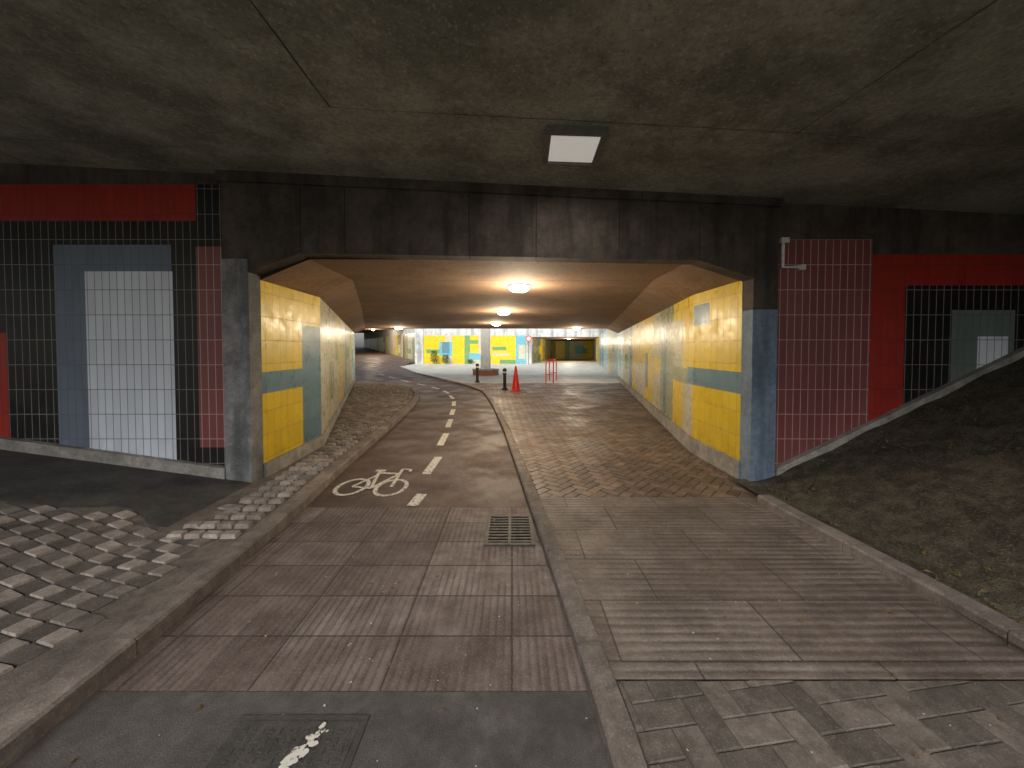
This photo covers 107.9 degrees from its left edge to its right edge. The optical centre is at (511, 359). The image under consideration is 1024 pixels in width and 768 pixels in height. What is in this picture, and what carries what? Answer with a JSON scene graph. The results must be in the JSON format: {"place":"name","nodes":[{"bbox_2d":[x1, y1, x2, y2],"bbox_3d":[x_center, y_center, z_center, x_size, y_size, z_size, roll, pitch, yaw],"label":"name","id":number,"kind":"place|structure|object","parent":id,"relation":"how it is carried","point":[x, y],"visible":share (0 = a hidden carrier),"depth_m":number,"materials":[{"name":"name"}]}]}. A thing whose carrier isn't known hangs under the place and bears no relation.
{"place":"outdoors","nodes":[
{"label":"outdoors","id":0,"kind":"place"},
{"bbox_2d":[0,492,265,675],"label":"raised block paving","id":1,"kind":"structure","parent":0,"point":[16,652],"depth_m":2.57,"materials":[{"name":"stone"}]},
{"bbox_2d":[0,479,308,716],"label":"raised pavement","id":2,"kind":"structure","parent":0,"point":[19,684],"depth_m":2.29,"materials":[{"name":"grey stone"}]},
{"bbox_2d":[0,449,251,526],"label":"tarmac patch","id":3,"kind":"object","parent":2,"relation":"on","point":[162,498],"visible":1,"depth_m":3.75,"materials":[{"name":"grey asphalt"}]},
{"bbox_2d":[260,280,321,462],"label":"tunnel side wall","id":4,"kind":"structure","parent":0,"point":[291,361],"depth_m":5.01,"materials":[{"name":"yellow tile"}]},
{"bbox_2d":[7,692,608,767],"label":"asphalt path","id":5,"kind":"structure","parent":0,"point":[401,730],"depth_m":1.57,"materials":[{"name":"grey asphalt"}]},
{"bbox_2d":[205,715,369,767],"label":"manhole cover","id":6,"kind":"object","parent":5,"relation":"on","point":[262,741],"visible":1,"depth_m":1.51,"materials":[{"name":"metal"},{"name":"white paint"}]},
{"bbox_2d":[278,722,328,767],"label":"paint splash","id":7,"kind":"object","parent":6,"relation":"on","point":[289,759],"visible":1,"depth_m":1.47,"materials":[{"name":"white paint"}]},
{"bbox_2d":[320,298,354,433],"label":"tunnel side wall","id":8,"kind":"structure","parent":0,"point":[337,338],"depth_m":7.96,"materials":[{"name":"yellow tile"}]},
{"bbox_2d":[355,333,363,346],"label":"sky","id":9,"kind":"structure","parent":0,"point":[359,337],"materials":[{"name":"white"}]},
{"bbox_2d":[307,347,527,506],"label":"cycle lane","id":10,"kind":"structure","parent":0,"point":[419,428],"depth_m":5.62,"materials":[{"name":"grey asphalt"}]},
{"bbox_2d":[333,468,411,495],"bbox_3d":[-1.630,1.475,4.513,0.838,0.006,0.935,0,2,0],"label":"painted bicycle symbol","id":11,"kind":"object","parent":10,"relation":"on","point":[376,486],"visible":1,"depth_m":4.42,"materials":[{"name":"white paint"}]},
{"bbox_2d":[380,374,455,505],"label":"lane dash markings","id":12,"kind":"object","parent":10,"relation":"on","point":[417,499],"visible":0.98,"depth_m":5.31,"materials":[{"name":"white paint"}]},
{"bbox_2d":[66,401,1006,766],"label":"fallen leaves and litter","id":13,"kind":"object","parent":10,"relation":"on","point":[548,601],"visible":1,"depth_m":2.27,"materials":[{"name":"brown plant"}]},
{"bbox_2d":[472,368,498,375],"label":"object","id":14,"kind":"structure","parent":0,"point":[489,372],"depth_m":21.87,"materials":[{"name":"red brick"}]},
{"bbox_2d":[481,329,490,368],"bbox_3d":[-1.590,-1.318,22.433,0.560,4.540,0.560,0,2,0],"label":"shaft","id":15,"kind":"object","parent":14,"relation":"on","point":[485,351],"visible":0.5,"depth_m":22.19,"materials":[{"name":"white paint"}]},
{"bbox_2d":[261,259,738,332],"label":"tunnel ceiling","id":16,"kind":"structure","parent":0,"point":[356,295],"depth_m":6.48,"materials":[{"name":"brown concrete"}]},
{"bbox_2d":[415,329,598,363],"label":"concrete retaining wall","id":17,"kind":"structure","parent":0,"point":[419,354],"depth_m":39.90,"materials":[{"name":"grey concrete"}]},
{"bbox_2d":[401,359,619,382],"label":"plaza paving","id":18,"kind":"structure","parent":0,"point":[574,370],"depth_m":24.92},
{"bbox_2d":[429,351,438,362],"bbox_3d":[-8.195,-0.204,39.209,1.008,1.461,0.605,0,2,0],"label":"shrub","id":19,"kind":"object","parent":18,"relation":"on","point":[433,355],"visible":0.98,"depth_m":39.21,"materials":[{"name":"green plant"}]},
{"bbox_2d":[441,355,449,363],"bbox_3d":[-7.008,-0.005,39.322,0.933,1.059,0.598,0,2,0],"label":"shrub","id":20,"kind":"object","parent":18,"relation":"on","point":[446,359],"visible":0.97,"depth_m":39.28,"materials":[{"name":"green plant"}]},
{"bbox_2d":[475,363,479,382],"bbox_3d":[-1.620,0.639,17.423,0.220,0.890,0.220,0,2,0],"label":"bollard","id":21,"kind":"object","parent":18,"relation":"on","point":[477,373],"visible":1,"depth_m":17.37,"materials":[{"name":"black metal"}]},
{"bbox_2d":[526,335,531,363],"bbox_3d":[1.750,-1.003,39.275,0.640,3.050,0.105,0,2,0],"label":"round traffic sign","id":22,"kind":"object","parent":18,"relation":"on","point":[528,338],"visible":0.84,"depth_m":39.20,"materials":[{"name":"metal"}]},
{"bbox_2d":[545,359,553,382],"bbox_3d":[1.720,0.557,17.020,0.392,1.096,0.050,0,2,0],"label":"hoop barrier","id":23,"kind":"object","parent":18,"relation":"on","point":[546,370],"visible":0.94,"depth_m":17.00,"materials":[{"name":"red metal"}]},
{"bbox_2d":[549,359,556,380],"bbox_3d":[2.020,0.520,18.420,0.392,1.096,0.050,0,2,0],"label":"hoop barrier","id":24,"kind":"object","parent":18,"relation":"on","point":[552,372],"visible":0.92,"depth_m":18.40,"materials":[{"name":"red metal"}]},
{"bbox_2d":[517,369,613,382],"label":"plaza line markings","id":25,"kind":"object","parent":18,"relation":"on","point":[554,377],"visible":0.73,"depth_m":19.70,"materials":[{"name":"white paint"}]},
{"bbox_2d":[464,383,755,496],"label":"herringbone brick paving","id":26,"kind":"structure","parent":0,"point":[614,441],"depth_m":5.92,"materials":[{"name":"brown brick"}]},
{"bbox_2d":[502,368,507,389],"bbox_3d":[-0.280,0.753,14.225,0.220,0.830,0.220,0,2,0],"label":"bollard","id":27,"kind":"object","parent":26,"relation":"on","point":[504,370],"visible":0.98,"depth_m":14.17,"materials":[{"name":"black metal"}]},
{"bbox_2d":[510,366,520,390],"bbox_3d":[0.140,0.716,13.924,0.400,0.920,0.400,0,2,0],"label":"traffic cone","id":28,"kind":"object","parent":26,"relation":"on","point":[515,385],"visible":1,"depth_m":13.84,"materials":[{"name":"red plastic"}]},
{"bbox_2d":[530,433,757,496],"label":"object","id":29,"kind":"object","parent":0,"point":[744,488],"visible":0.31,"depth_m":4.24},
{"bbox_2d":[618,295,693,436],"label":"tunnel side wall","id":30,"kind":"structure","parent":0,"point":[655,360],"depth_m":7.62,"materials":[{"name":"yellow tile"}]},
{"bbox_2d":[406,363,1023,679],"bbox_3d":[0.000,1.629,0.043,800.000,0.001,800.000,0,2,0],"label":"ground","id":31,"kind":"structure","parent":0,"point":[814,679],"depth_m":1.84,"materials":[{"name":"grey concrete"}]},
{"bbox_2d":[0,163,225,465],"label":"tiled wall","id":32,"kind":"structure","parent":31,"relation":"on","point":[111,328],"depth_m":4.26,"materials":[{"name":"black tile"}]},
{"bbox_2d":[0,436,225,478],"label":"wall plinth","id":33,"kind":"structure","parent":31,"relation":"on","point":[112,457],"depth_m":4.23,"materials":[{"name":"concrete"}]},
{"bbox_2d":[0,382,418,767],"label":"lane kerb","id":34,"kind":"structure","parent":31,"relation":"on","point":[31,720],"depth_m":2.01,"materials":[{"name":"concrete"}]},
{"bbox_2d":[264,376,355,476],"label":"wall plinth","id":35,"kind":"structure","parent":31,"relation":"on","point":[275,464],"depth_m":5.31,"materials":[{"name":"concrete"}]},
{"bbox_2d":[258,382,413,481],"bbox_3d":[-3.994,1.242,11.016,2.425,0.001,14.142,-1,2,-18],"label":"verge strip","id":36,"kind":"object","parent":31,"relation":"on","point":[273,476],"visible":0.09,"depth_m":5.40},
{"bbox_2d":[166,382,412,538],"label":"raised block paving","id":37,"kind":"structure","parent":36,"relation":"on","point":[374,404],"depth_m":5.24,"materials":[{"name":"stone"}]},
{"bbox_2d":[98,507,587,691],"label":"cycle lane ribbed slabs","id":38,"kind":"structure","parent":31,"relation":"on","point":[457,633],"depth_m":2.22,"materials":[{"name":"concrete"}]},
{"bbox_2d":[484,515,534,545],"bbox_3d":[-0.020,1.507,3.301,0.420,0.015,0.540,0,2,0],"label":"drain grate","id":39,"kind":"object","parent":38,"relation":"on","point":[509,530],"visible":1,"depth_m":3.25,"materials":[{"name":"metal"}]},
{"bbox_2d":[364,329,414,363],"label":"tiled ramp wall","id":40,"kind":"structure","parent":31,"relation":"on","point":[400,342],"depth_m":48.33,"materials":[{"name":"tile"}]},
{"bbox_2d":[215,169,783,481],"bbox_3d":[-0.135,-0.412,4.276,6.270,4.000,0.270,0,2,0],"label":"underpass portal","id":41,"kind":"object","parent":31,"relation":"on","point":[272,221],"visible":0.69,"depth_m":4.17,"materials":[{"name":"concrete"}]},
{"bbox_2d":[0,0,1023,214],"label":"bridge deck","id":42,"kind":"structure","parent":41,"relation":"on","point":[911,104],"depth_m":2.63,"materials":[{"name":"concrete"}]},
{"bbox_2d":[542,124,608,165],"bbox_3d":[0.529,-1.851,3.233,0.500,0.095,0.500,3,2,2],"label":"square ceiling lamp","id":43,"kind":"object","parent":42,"relation":"attached to","point":[575,145],"visible":0.84,"depth_m":3.14,"materials":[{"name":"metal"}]},
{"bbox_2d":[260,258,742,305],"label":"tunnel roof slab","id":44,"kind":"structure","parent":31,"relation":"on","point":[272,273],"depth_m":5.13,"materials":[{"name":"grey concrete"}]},
{"bbox_2d":[497,310,509,314],"bbox_3d":[-0.230,-1.274,10.270,0.370,0.110,0.370,0,2,0],"label":"round ceiling lamp","id":45,"kind":"object","parent":44,"relation":"attached to","point":[503,312],"visible":0.97,"depth_m":10.14,"materials":[{"name":"glass"}]},
{"bbox_2d":[508,283,529,291],"bbox_3d":[0.120,-1.167,6.172,0.370,0.110,0.370,0,2,0],"label":"round ceiling lamp","id":46,"kind":"object","parent":44,"relation":"attached to","point":[519,287],"visible":1,"depth_m":6.04,"materials":[{"name":"glass"}]},
{"bbox_2d":[399,364,647,767],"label":"dividing kerb","id":47,"kind":"structure","parent":31,"relation":"on","point":[621,743],"depth_m":1.95,"materials":[{"name":"concrete"}]},
{"bbox_2d":[555,341,592,358],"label":"tunnel end wall","id":48,"kind":"structure","parent":31,"relation":"on","point":[573,349],"depth_m":59.98,"materials":[{"name":"yellow tile"}]},
{"bbox_2d":[593,329,610,371],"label":"tiled retaining wall","id":49,"kind":"structure","parent":31,"relation":"on","point":[601,349],"depth_m":32.44,"materials":[{"name":"white tile"}]},
{"bbox_2d":[610,331,617,377],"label":"tiled retaining wall","id":50,"kind":"structure","parent":31,"relation":"on","point":[614,353],"depth_m":21.38,"materials":[{"name":"tile"}]},
{"bbox_2d":[617,376,739,478],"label":"wall plinth","id":51,"kind":"structure","parent":31,"relation":"on","point":[726,463],"depth_m":5.54,"materials":[{"name":"concrete"}]},
{"bbox_2d":[757,495,1023,654],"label":"bank kerb","id":52,"kind":"structure","parent":31,"relation":"on","point":[934,591],"depth_m":2.41,"materials":[{"name":"concrete"}]},
{"bbox_2d":[775,203,1023,465],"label":"tiled wall","id":53,"kind":"structure","parent":31,"relation":"on","point":[881,310],"depth_m":4.26,"materials":[{"name":"red tile"}]},
{"bbox_2d":[779,237,805,269],"bbox_3d":[3.170,-1.191,4.212,0.280,0.360,0.047,0,2,0],"label":"wall conduit","id":54,"kind":"object","parent":53,"relation":"attached to","point":[783,241],"depth_m":4.19,"materials":[{"name":"grey metal"}]},
{"bbox_2d":[775,346,1023,475],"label":"wall plinth","id":55,"kind":"structure","parent":31,"relation":"on","point":[905,408],"depth_m":4.23,"materials":[{"name":"concrete"}]},
{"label":"concrete","id":56,"kind":"object","parent":31,"relation":"on","visible":0},
{"bbox_2d":[423,335,526,363],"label":"tiled feature wall","id":57,"kind":"structure","parent":56,"relation":"attached to","point":[464,349],"depth_m":39.98,"materials":[{"name":"yellow tile"}]},
{"bbox_2d":[532,337,555,362],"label":"tunnel side wall","id":58,"kind":"structure","parent":56,"relation":"attached to","point":[543,349],"depth_m":48.12,"materials":[{"name":"beige tile"}]},
{"bbox_2d":[533,337,597,340],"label":"tunnel roof","id":59,"kind":"structure","parent":56,"relation":"attached to","point":[571,338],"depth_m":45.90,"materials":[{"name":"concrete"}]},
{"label":"tiled ramp wall","id":60,"kind":"object","parent":31,"relation":"on","visible":0},
{"bbox_2d":[357,329,392,332],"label":"ramp roof","id":61,"kind":"structure","parent":60,"relation":"attached to","point":[368,330],"depth_m":52.77,"materials":[{"name":"concrete"}]},
{"bbox_2d":[692,281,741,460],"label":"tunnel side wall","id":62,"kind":"structure","parent":0,"point":[717,341],"depth_m":4.91,"materials":[{"name":"yellow tile"}]},
{"bbox_2d":[539,497,1023,678],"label":"footpath ribbed slabs","id":63,"kind":"structure","parent":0,"point":[849,627],"depth_m":2.26,"materials":[{"name":"grey concrete"}]},
{"bbox_2d":[616,680,1023,767],"bbox_3d":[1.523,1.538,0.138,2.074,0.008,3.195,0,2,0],"label":"herringbone brick paving","id":64,"kind":"structure","parent":0,"point":[901,708],"depth_m":1.53,"materials":[{"name":"grey concrete"}]},
{"bbox_2d":[732,357,1023,650],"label":"earth bank","id":65,"kind":"structure","parent":0,"point":[963,506],"depth_m":3.22,"materials":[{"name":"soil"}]}
]}

